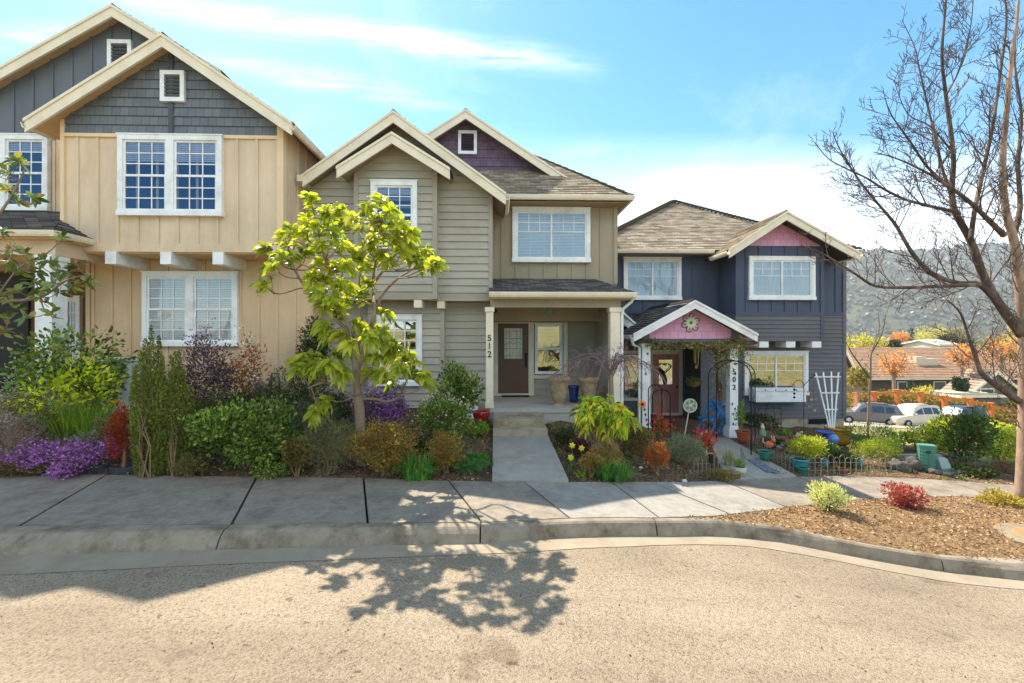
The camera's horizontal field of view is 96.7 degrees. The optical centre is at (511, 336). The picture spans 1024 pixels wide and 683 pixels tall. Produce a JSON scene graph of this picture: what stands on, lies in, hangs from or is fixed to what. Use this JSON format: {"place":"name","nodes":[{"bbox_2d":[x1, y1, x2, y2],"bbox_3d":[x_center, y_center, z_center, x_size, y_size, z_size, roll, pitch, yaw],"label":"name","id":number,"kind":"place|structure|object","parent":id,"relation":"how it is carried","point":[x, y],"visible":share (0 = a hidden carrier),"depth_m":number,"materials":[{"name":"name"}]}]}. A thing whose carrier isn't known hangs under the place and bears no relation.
{"place":"outdoors","nodes":[
{"label":"outdoors","id":0,"kind":"place"},
{"bbox_2d":[0,473,1013,529],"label":"sidewalk","id":1,"kind":"structure","parent":0,"point":[80,500],"depth_m":6.00,"materials":[{"name":"concrete"}]},
{"bbox_2d":[0,458,61,478],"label":"creeping groundcover","id":2,"kind":"object","parent":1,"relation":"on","point":[12,467],"visible":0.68,"depth_m":6.66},
{"bbox_2d":[169,450,211,477],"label":"filler shrub","id":3,"kind":"object","parent":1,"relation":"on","point":[189,468],"visible":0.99,"depth_m":6.68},
{"bbox_2d":[235,482,480,528],"bbox_3d":[-0.079,3.109,6.776,80.320,2.495,6.276,0,0,-6],"label":"sidewalk bed","id":4,"kind":"object","parent":1,"relation":"attached to","point":[365,504],"visible":0.03,"depth_m":5.84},
{"bbox_2d":[0,518,1023,580],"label":"kerb","id":5,"kind":"structure","parent":4,"relation":"on","point":[27,540],"depth_m":5.00,"materials":[{"name":"concrete"}]},
{"bbox_2d":[699,467,743,482],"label":"groundcover plant","id":6,"kind":"object","parent":1,"relation":"on","point":[729,475],"visible":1,"depth_m":7.73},
{"bbox_2d":[6,343,1016,586],"bbox_3d":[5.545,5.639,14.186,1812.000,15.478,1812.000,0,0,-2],"label":"terrain","id":7,"kind":"structure","parent":0,"point":[907,444],"depth_m":20.73,"materials":[{"name":"brown plant"}]},
{"bbox_2d":[0,3,325,428],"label":"townhouse","id":8,"kind":"structure","parent":7,"relation":"on","point":[164,169],"depth_m":9.52,"materials":[{"name":"beige paint"}]},
{"bbox_2d":[0,273,30,390],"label":"door","id":9,"kind":"structure","parent":8,"relation":"in","point":[25,328],"depth_m":11.73,"materials":[{"name":"wood"}]},
{"bbox_2d":[0,133,51,210],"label":"window","id":10,"kind":"structure","parent":8,"relation":"in","point":[36,148],"depth_m":10.05,"materials":[{"name":"clear glass"}]},
{"bbox_2d":[67,295,83,366],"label":"window","id":11,"kind":"structure","parent":8,"relation":"in","point":[75,304],"depth_m":11.78,"materials":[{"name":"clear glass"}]},
{"bbox_2d":[115,132,224,216],"bbox_3d":[-7.067,-3.347,9.419,2.144,1.692,0.115,0,0,-2],"label":"window","id":12,"kind":"structure","parent":8,"relation":"in","point":[210,147],"depth_m":9.43,"materials":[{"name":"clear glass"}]},
{"bbox_2d":[140,271,239,345],"bbox_3d":[-7.217,-0.630,10.215,2.132,1.682,0.115,0,0,-2],"label":"window","id":13,"kind":"structure","parent":8,"relation":"in","point":[154,283],"depth_m":10.22,"materials":[{"name":"clear glass"}]},
{"bbox_2d":[297,108,638,424],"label":"townhouse","id":14,"kind":"structure","parent":7,"relation":"on","point":[524,294],"depth_m":10.95,"materials":[{"name":"beige"}]},
{"bbox_2d":[369,179,417,248],"bbox_3d":[-2.673,-2.772,10.312,1.081,1.561,0.115,0,0,-2],"label":"window","id":15,"kind":"structure","parent":14,"relation":"in","point":[393,188],"depth_m":10.30,"materials":[{"name":"clear glass"}]},
{"bbox_2d":[376,314,422,385],"bbox_3d":[-2.650,0.311,10.713,1.090,1.683,0.115,0,0,-2],"label":"window","id":16,"kind":"structure","parent":14,"relation":"in","point":[402,319],"depth_m":10.71,"materials":[{"name":"clear glass"}]},
{"bbox_2d":[498,323,527,392],"bbox_3d":[0.035,0.599,12.632,0.848,1.943,0.111,0,0,-2],"label":"door","id":17,"kind":"structure","parent":14,"relation":"in","point":[512,337],"depth_m":12.65,"materials":[{"name":"brown paint"}]},
{"bbox_2d":[534,323,562,373],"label":"window","id":18,"kind":"structure","parent":14,"relation":"in","point":[548,336],"depth_m":12.68,"materials":[{"name":"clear glass"}]},
{"bbox_2d":[512,206,590,262],"bbox_3d":[1.037,-2.687,11.982,2.095,1.455,0.115,0,0,-2],"label":"window","id":19,"kind":"structure","parent":14,"relation":"in","point":[526,238],"depth_m":11.99,"materials":[{"name":"clear glass"}]},
{"bbox_2d":[547,376,570,406],"bbox_3d":[1.108,1.313,10.791,0.563,0.728,0.563,0,0,-2],"label":"urn","id":20,"kind":"object","parent":14,"relation":"on","point":[562,392],"visible":0.73,"depth_m":10.63,"materials":[{"name":"stone"}]},
{"bbox_2d":[0,390,1014,484],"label":"garden bed","id":21,"kind":"object","parent":7,"relation":"on","point":[451,475],"visible":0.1,"depth_m":8.46,"materials":[{"name":"soil"}]},
{"bbox_2d":[0,356,44,432],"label":"variegated shrub","id":22,"kind":"object","parent":21,"relation":"on","point":[10,395],"visible":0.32,"depth_m":8.46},
{"bbox_2d":[0,412,55,466],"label":"heather shrub","id":23,"kind":"object","parent":21,"relation":"on","point":[7,429],"visible":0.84,"depth_m":7.05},
{"bbox_2d":[0,387,60,447],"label":"spirea shrub","id":24,"kind":"object","parent":21,"relation":"on","point":[45,406],"visible":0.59,"depth_m":7.72,"materials":[{"name":"plant"}]},
{"bbox_2d":[0,152,100,337],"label":"magnolia tree","id":25,"kind":"object","parent":21,"relation":"on","point":[44,285],"visible":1,"depth_m":6.34,"materials":[{"name":"green plant"}]},
{"bbox_2d":[4,355,125,423],"bbox_3d":[-7.874,1.118,8.164,1.330,1.586,1.395,0,0,21],"label":"azalea shrub","id":26,"kind":"object","parent":21,"relation":"on","point":[57,382],"visible":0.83,"depth_m":8.13,"materials":[{"name":"green plant"}]},
{"bbox_2d":[0,433,133,478],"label":"flowering mat","id":27,"kind":"object","parent":21,"relation":"on","point":[63,450],"visible":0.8,"depth_m":6.84,"materials":[{"name":"purple plant"}]},
{"bbox_2d":[42,451,91,482],"bbox_3d":[-6.499,1.908,6.599,0.525,0.417,0.594,0,0,-2],"label":"flowering mat","id":28,"kind":"object","parent":21,"relation":"on","point":[64,468],"visible":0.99,"depth_m":6.58,"materials":[{"name":"purple plant"}]},
{"bbox_2d":[0,322,137,411],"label":"leafy shrub","id":29,"kind":"object","parent":21,"relation":"on","point":[119,367],"visible":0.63,"depth_m":8.37,"materials":[{"name":"plant"}]},
{"bbox_2d":[15,388,128,448],"bbox_3d":[-7.493,1.417,7.948,1.935,0.996,1.675,0,0,-2],"label":"grass clump","id":30,"kind":"object","parent":21,"relation":"on","point":[73,424],"visible":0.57,"depth_m":7.76,"materials":[{"name":"plant"}]},
{"bbox_2d":[82,413,121,459],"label":"filler shrub","id":31,"kind":"object","parent":21,"relation":"on","point":[100,432],"visible":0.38,"depth_m":7.32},
{"bbox_2d":[101,398,134,467],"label":"nandina shrub","id":32,"kind":"object","parent":21,"relation":"on","point":[121,422],"visible":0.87,"depth_m":6.85,"materials":[{"name":"plant"}]},
{"bbox_2d":[100,357,155,412],"bbox_3d":[-8.071,1.047,9.589,0.787,1.207,0.550,0,0,-2],"label":"storage box","id":33,"kind":"object","parent":21,"relation":"on","point":[124,396],"visible":0.21,"depth_m":9.35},
{"bbox_2d":[127,324,169,478],"bbox_3d":[-5.384,0.952,6.783,0.598,2.279,0.432,0,0,-2],"label":"columnar shrub","id":34,"kind":"object","parent":21,"relation":"on","point":[148,415],"visible":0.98,"depth_m":6.70,"materials":[{"name":"plant"}]},
{"bbox_2d":[162,350,195,476],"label":"columnar shrub","id":35,"kind":"object","parent":21,"relation":"on","point":[180,402],"visible":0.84,"depth_m":6.80,"materials":[{"name":"plant"}]},
{"bbox_2d":[167,318,246,405],"bbox_3d":[-5.879,0.692,8.796,1.180,2.135,1.159,0,0,38],"label":"loropetalum shrub","id":36,"kind":"object","parent":21,"relation":"on","point":[210,381],"visible":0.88,"depth_m":8.71,"materials":[{"name":"purple plant"}]},
{"bbox_2d":[194,387,268,450],"bbox_3d":[-5.126,1.417,8.053,1.442,1.064,1.228,0,0,-2],"label":"evergreen","id":37,"kind":"object","parent":21,"relation":"on","point":[222,402],"visible":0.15,"depth_m":8.06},
{"bbox_2d":[171,394,315,469],"bbox_3d":[-4.051,1.510,6.989,1.679,1.158,1.648,0,0,19],"label":"round shrub","id":38,"kind":"object","parent":21,"relation":"on","point":[244,431],"visible":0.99,"depth_m":6.73,"materials":[{"name":"plant"}]},
{"bbox_2d":[226,325,271,400],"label":"pieris shrub","id":39,"kind":"object","parent":21,"relation":"on","point":[242,374],"visible":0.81,"depth_m":9.07,"materials":[{"name":"plant"}]},
{"bbox_2d":[247,459,290,479],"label":"filler shrub","id":40,"kind":"object","parent":21,"relation":"on","point":[272,467],"visible":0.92,"depth_m":6.63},
{"bbox_2d":[247,366,331,433],"bbox_3d":[-4.184,1.193,8.690,1.526,1.285,1.120,0,0,-2],"label":"dark shrub","id":41,"kind":"object","parent":21,"relation":"on","point":[305,394],"visible":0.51,"depth_m":8.55,"materials":[{"name":"plant"}]},
{"bbox_2d":[279,435,314,476],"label":"filler shrub","id":42,"kind":"object","parent":21,"relation":"on","point":[302,455],"visible":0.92,"depth_m":6.78,"materials":[{"name":"plant"}]},
{"bbox_2d":[278,397,345,453],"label":"feathery shrub","id":43,"kind":"object","parent":21,"relation":"on","point":[304,422],"visible":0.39,"depth_m":7.70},
{"bbox_2d":[295,315,330,403],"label":"camellia shrub","id":44,"kind":"object","parent":21,"relation":"on","point":[307,343],"visible":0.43,"depth_m":9.98,"materials":[{"name":"green plant"}]},
{"bbox_2d":[294,414,357,476],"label":"lavender shrub","id":45,"kind":"object","parent":21,"relation":"on","point":[332,439],"visible":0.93,"depth_m":6.86,"materials":[{"name":"plant"}]},
{"bbox_2d":[305,389,354,435],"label":"filler shrub","id":46,"kind":"object","parent":21,"relation":"on","point":[344,407],"visible":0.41,"depth_m":8.46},
{"bbox_2d":[248,191,449,466],"bbox_3d":[-2.483,-0.108,6.846,3.169,4.363,1.943,0,0,-2],"label":"magnolia tree","id":47,"kind":"object","parent":21,"relation":"on","point":[404,240],"visible":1,"depth_m":6.67,"materials":[{"name":"green plant"}]},
{"bbox_2d":[340,381,413,436],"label":"azalea shrub","id":48,"kind":"object","parent":21,"relation":"on","point":[394,407],"visible":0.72,"depth_m":8.48,"materials":[{"name":"purple plant"}]},
{"bbox_2d":[343,417,423,475],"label":"spirea shrub","id":49,"kind":"object","parent":21,"relation":"on","point":[373,438],"visible":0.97,"depth_m":6.74,"materials":[{"name":"brown plant"}]},
{"bbox_2d":[390,450,448,481],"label":"daylily clump","id":50,"kind":"object","parent":21,"relation":"on","point":[420,468],"visible":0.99,"depth_m":6.60,"materials":[{"name":"green plant"}]},
{"bbox_2d":[421,428,465,473],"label":"spirea shrub","id":51,"kind":"object","parent":21,"relation":"on","point":[446,458],"visible":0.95,"depth_m":6.89,"materials":[{"name":"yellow plant"}]},
{"bbox_2d":[407,388,481,446],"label":"andromeda shrub","id":52,"kind":"object","parent":21,"relation":"on","point":[432,408],"visible":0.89,"depth_m":7.86,"materials":[{"name":"green plant"}]},
{"bbox_2d":[433,359,485,431],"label":"laurel shrub","id":53,"kind":"object","parent":21,"relation":"on","point":[460,378],"visible":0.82,"depth_m":9.07,"materials":[{"name":"plant"}]},
{"bbox_2d":[450,457,493,474],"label":"green plant","id":54,"kind":"object","parent":21,"relation":"on","point":[478,465],"visible":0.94,"depth_m":6.92,"materials":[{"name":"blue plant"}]},
{"bbox_2d":[1,400,1011,483],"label":"fallen leaves","id":55,"kind":"object","parent":21,"relation":"on","point":[564,460],"visible":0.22,"depth_m":8.41,"materials":[{"name":"brown plant"}]},
{"bbox_2d":[3,403,1013,483],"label":"weeds","id":56,"kind":"object","parent":21,"relation":"on","point":[881,461],"visible":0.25,"depth_m":8.69,"materials":[{"name":"plant"}]},
{"bbox_2d":[493,412,547,435],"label":"porch steps","id":57,"kind":"structure","parent":21,"relation":"on","point":[518,423],"depth_m":9.38,"materials":[{"name":"concrete"}]},
{"bbox_2d":[576,451,605,477],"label":"filler shrub","id":58,"kind":"object","parent":21,"relation":"on","point":[586,465],"visible":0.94,"depth_m":7.00,"materials":[{"name":"brown plant"}]},
{"bbox_2d":[543,339,665,406],"bbox_3d":[1.835,1.053,9.203,2.468,2.036,1.833,0,0,18],"label":"weeping maple","id":59,"kind":"object","parent":21,"relation":"on","point":[625,359],"visible":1,"depth_m":9.10,"materials":[{"name":"purple plant"}]},
{"bbox_2d":[568,394,642,454],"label":"rhododendron shrub","id":60,"kind":"object","parent":21,"relation":"on","point":[597,415],"visible":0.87,"depth_m":7.92,"materials":[{"name":"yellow plant"}]},
{"bbox_2d":[589,434,623,466],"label":"shrub","id":61,"kind":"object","parent":21,"relation":"on","point":[607,455],"depth_m":7.38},
{"bbox_2d":[585,456,641,482],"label":"daylily clump","id":62,"kind":"object","parent":21,"relation":"on","point":[611,472],"visible":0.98,"depth_m":6.91,"materials":[{"name":"green plant"}]},
{"bbox_2d":[617,425,655,459],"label":"olive shrub","id":63,"kind":"object","parent":21,"relation":"on","point":[635,444],"visible":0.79,"depth_m":8.23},
{"bbox_2d":[642,439,670,472],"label":"nandina shrub","id":64,"kind":"object","parent":21,"relation":"on","point":[660,452],"visible":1,"depth_m":7.54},
{"bbox_2d":[648,384,670,442],"bbox_3d":[3.231,1.681,9.985,0.503,1.272,0.075,0,0,-2],"label":"hoop trellis","id":65,"kind":"object","parent":21,"relation":"on","point":[659,407],"visible":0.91,"depth_m":9.99,"materials":[{"name":"black metal"}]},
{"bbox_2d":[665,430,709,465],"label":"santolina shrub","id":66,"kind":"object","parent":21,"relation":"on","point":[684,441],"visible":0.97,"depth_m":8.35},
{"bbox_2d":[708,360,755,454],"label":"garden arch","id":67,"kind":"structure","parent":21,"relation":"on","point":[754,373],"depth_m":10.30,"materials":[{"name":"black metal"}]},
{"bbox_2d":[790,456,809,468],"bbox_3d":[5.881,2.596,9.295,0.347,0.232,0.347,0,0,-2],"label":"teal pot","id":68,"kind":"object","parent":21,"relation":"on","point":[801,461],"visible":0.77,"depth_m":9.22,"materials":[{"name":"ceramic"}]},
{"bbox_2d":[785,434,828,460],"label":"bamboo pot shrub","id":69,"kind":"object","parent":68,"relation":"in","point":[804,451],"visible":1,"depth_m":9.34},
{"bbox_2d":[824,425,853,444],"bbox_3d":[8.601,2.592,11.984,0.635,0.439,0.635,0,0,-2],"label":"yellow pot","id":70,"kind":"object","parent":21,"relation":"on","point":[837,430],"visible":0.69,"depth_m":11.78,"materials":[{"name":"ceramic"}]},
{"bbox_2d":[814,372,840,427],"bbox_3d":[8.284,1.683,11.949,0.699,1.539,0.070,0,0,-2],"label":"fan trellis","id":71,"kind":"object","parent":70,"relation":"in","point":[830,422],"visible":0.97,"depth_m":11.94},
{"bbox_2d":[808,455,896,475],"bbox_3d":[6.758,2.566,9.026,2.113,0.547,0.061,0,0,-11],"label":"border fence","id":72,"kind":"object","parent":21,"relation":"on","point":[845,462],"visible":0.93,"depth_m":9.04,"materials":[{"name":"grey metal"}]},
{"bbox_2d":[839,421,901,452],"bbox_3d":[8.799,2.456,11.195,1.272,0.828,0.998,0,0,30],"label":"mugo pine","id":73,"kind":"object","parent":21,"relation":"on","point":[868,436],"visible":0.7,"depth_m":11.17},
{"bbox_2d":[864,435,906,463],"bbox_3d":[8.350,2.523,10.166,0.790,0.678,0.683,0,0,-31],"label":"mugo pine","id":74,"kind":"object","parent":21,"relation":"on","point":[888,448],"visible":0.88,"depth_m":10.12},
{"bbox_2d":[890,424,960,453],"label":"euonymus shrub","id":75,"kind":"object","parent":21,"relation":"on","point":[914,436],"visible":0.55,"depth_m":11.46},
{"bbox_2d":[916,443,936,471],"bbox_3d":[8.849,2.585,9.714,0.290,0.563,0.234,0,0,26],"label":"utility cabinet","id":76,"kind":"object","parent":21,"relation":"on","point":[926,454],"visible":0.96,"depth_m":9.64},
{"bbox_2d":[926,404,1005,465],"bbox_3d":[10.153,2.222,10.219,1.247,1.447,1.270,0,0,45],"label":"dark shrub","id":77,"kind":"object","parent":21,"relation":"on","point":[975,427],"visible":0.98,"depth_m":10.02,"materials":[{"name":"plant"}]},
{"bbox_2d":[946,463,1001,477],"bbox_3d":[9.623,2.789,9.524,1.202,0.296,0.522,0,0,-2],"label":"juniper","id":78,"kind":"object","parent":21,"relation":"on","point":[983,470],"visible":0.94,"depth_m":9.42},
{"bbox_2d":[976,425,1016,462],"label":"euonymus shrub","id":79,"kind":"object","parent":21,"relation":"on","point":[1008,452],"visible":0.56,"depth_m":10.95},
{"bbox_2d":[617,200,862,441],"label":"townhouse","id":80,"kind":"structure","parent":7,"relation":"on","point":[771,293],"depth_m":14.12,"materials":[{"name":"blue"}]},
{"bbox_2d":[622,257,681,299],"bbox_3d":[4.505,-1.871,14.596,1.907,1.379,0.115,0,0,-2],"label":"window","id":81,"kind":"structure","parent":80,"relation":"in","point":[654,278],"depth_m":14.61,"materials":[{"name":"clear glass"}]},
{"bbox_2d":[653,354,678,412],"bbox_3d":[5.103,1.549,15.101,0.889,1.942,0.103,0,0,-2],"label":"door","id":82,"kind":"structure","parent":80,"relation":"in","point":[671,377],"depth_m":15.12,"materials":[{"name":"paint"}]},
{"bbox_2d":[640,334,756,426],"bbox_3d":[4.985,1.244,11.766,3.244,2.706,1.531,0,0,-29],"label":"climbing vine","id":83,"kind":"object","parent":80,"relation":"on","point":[724,348],"visible":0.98,"depth_m":11.66,"materials":[{"name":"green plant"}]},
{"bbox_2d":[743,351,809,394],"bbox_3d":[8.191,1.120,14.114,2.053,1.376,0.115,0,0,-2],"label":"window","id":84,"kind":"structure","parent":80,"relation":"in","point":[805,354],"depth_m":14.13,"materials":[{"name":"clear glass"}]},
{"bbox_2d":[747,256,816,299],"bbox_3d":[8.076,-1.756,13.610,2.053,1.308,0.115,0,0,-2],"label":"window","id":85,"kind":"structure","parent":80,"relation":"in","point":[769,277],"depth_m":13.62,"materials":[{"name":"clear glass"}]},
{"bbox_2d":[846,364,868,421],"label":"tree","id":86,"kind":"object","parent":7,"relation":"on","point":[856,377],"visible":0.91,"depth_m":42.95,"materials":[{"name":"yellow plant"}]},
{"bbox_2d":[846,312,888,433],"bbox_3d":[14.621,1.592,18.512,1.913,5.302,0.490,0,0,-9],"label":"bare sapling","id":87,"kind":"object","parent":7,"relation":"on","point":[869,376],"visible":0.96,"depth_m":18.47,"materials":[{"name":"brown plant"}]},
{"bbox_2d":[876,346,916,402],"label":"tree","id":88,"kind":"object","parent":7,"relation":"on","point":[893,371],"visible":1,"depth_m":53.24,"materials":[{"name":"orange plant"}]},
{"bbox_2d":[846,347,1016,403],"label":"house","id":89,"kind":"structure","parent":7,"relation":"on","point":[934,369],"depth_m":64.52,"materials":[{"name":"brown paint"}]},
{"bbox_2d":[846,388,1016,425],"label":"hedge","id":90,"kind":"object","parent":7,"relation":"on","point":[933,400],"visible":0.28,"depth_m":45.64,"materials":[{"name":"plant"}]},
{"bbox_2d":[853,389,1016,419],"bbox_3d":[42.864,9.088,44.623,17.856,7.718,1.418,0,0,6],"label":"orange fence","id":91,"kind":"object","parent":7,"relation":"on","point":[944,399],"visible":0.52,"depth_m":45.02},
{"bbox_2d":[945,340,984,377],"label":"tree","id":92,"kind":"object","parent":7,"relation":"on","point":[960,364],"visible":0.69,"depth_m":55.69,"materials":[{"name":"orange plant"}]},
{"bbox_2d":[929,390,1007,418],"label":"house","id":93,"kind":"structure","parent":7,"relation":"on","point":[979,396],"depth_m":48.71,"materials":[{"name":"grey paint"}]},
{"bbox_2d":[940,369,1016,406],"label":"house","id":94,"kind":"structure","parent":7,"relation":"on","point":[981,385],"depth_m":53.90,"materials":[{"name":"grey paint"}]},
{"bbox_2d":[980,326,1016,372],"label":"tree","id":95,"kind":"object","parent":7,"relation":"on","point":[1000,350],"visible":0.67,"depth_m":59.96,"materials":[{"name":"orange plant"}]},
{"bbox_2d":[0,544,1023,682],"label":"road","id":96,"kind":"structure","parent":0,"point":[690,620],"depth_m":3.72,"materials":[{"name":"asphalt"}]},
{"bbox_2d":[0,535,1023,588],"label":"gutter pan","id":97,"kind":"object","parent":96,"relation":"on","point":[29,564],"visible":1,"depth_m":4.78,"materials":[{"name":"concrete"}]},
{"bbox_2d":[0,0,1023,250],"label":"sky","id":98,"kind":"structure","parent":0,"point":[713,104],"materials":[{"name":"blue"}]},
{"bbox_2d":[492,436,567,482],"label":"walkway","id":99,"kind":"structure","parent":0,"point":[525,458],"depth_m":7.47,"materials":[{"name":"concrete"}]},
{"bbox_2d":[709,437,796,479],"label":"garden path","id":100,"kind":"structure","parent":0,"point":[753,471],"depth_m":9.25,"materials":[{"name":"concrete"}]},
{"bbox_2d":[677,495,1023,560],"bbox_3d":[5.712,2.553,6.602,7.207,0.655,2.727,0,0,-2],"label":"bark chips","id":101,"kind":"object","parent":0,"point":[913,513],"visible":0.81,"depth_m":6.24,"materials":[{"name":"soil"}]},
{"bbox_2d":[806,479,856,511],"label":"santolina shrub","id":102,"kind":"object","parent":101,"relation":"on","point":[822,495],"visible":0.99,"depth_m":6.43,"materials":[{"name":"plant"}]},
{"bbox_2d":[878,481,933,510],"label":"barberry shrub","id":103,"kind":"object","parent":101,"relation":"on","point":[903,496],"visible":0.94,"depth_m":6.92,"materials":[{"name":"plant"}]},
{"bbox_2d":[793,0,1023,497],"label":"bare tree","id":104,"kind":"object","parent":101,"relation":"on","point":[985,285],"visible":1,"depth_m":7.89,"materials":[{"name":"brown plant"}]},
{"bbox_2d":[973,487,1023,507],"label":"gold shrub","id":105,"kind":"object","parent":101,"relation":"on","point":[1003,498],"visible":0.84,"depth_m":7.37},
{"bbox_2d":[993,523,1023,545],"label":"manhole collar","id":106,"kind":"object","parent":101,"relation":"on","point":[1015,531],"visible":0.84,"depth_m":6.15,"materials":[{"name":"concrete"}]},
{"bbox_2d":[844,422,926,427],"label":"driveway","id":107,"kind":"structure","parent":0,"point":[882,425],"depth_m":36.14,"materials":[{"name":"concrete"}]},
{"bbox_2d":[844,401,903,424],"bbox_3d":[30.443,6.504,39.009,4.665,1.844,2.200,0,0,28],"label":"parked car","id":108,"kind":"object","parent":107,"relation":"on","point":[883,412],"visible":0.72,"depth_m":38.14,"materials":[{"name":"grey paint"}]},
{"bbox_2d":[884,402,944,425],"bbox_3d":[33.422,6.510,38.097,4.665,1.844,2.200,0,0,-10],"label":"parked car","id":109,"kind":"object","parent":107,"relation":"on","point":[916,413],"visible":0.52,"depth_m":37.30,"materials":[{"name":"beige paint"}]},
{"bbox_2d":[846,245,1023,343],"bbox_3d":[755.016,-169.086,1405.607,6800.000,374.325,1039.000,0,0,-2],"label":"hills","id":110,"kind":"structure","parent":0,"point":[892,323],"depth_m":1154.36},
{"bbox_2d":[846,242,1023,342],"bbox_3d":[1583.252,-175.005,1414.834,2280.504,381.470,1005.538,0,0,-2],"label":"forest","id":111,"kind":"object","parent":110,"relation":"on","point":[912,313],"visible":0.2,"depth_m":1161.88,"materials":[{"name":"plant"}]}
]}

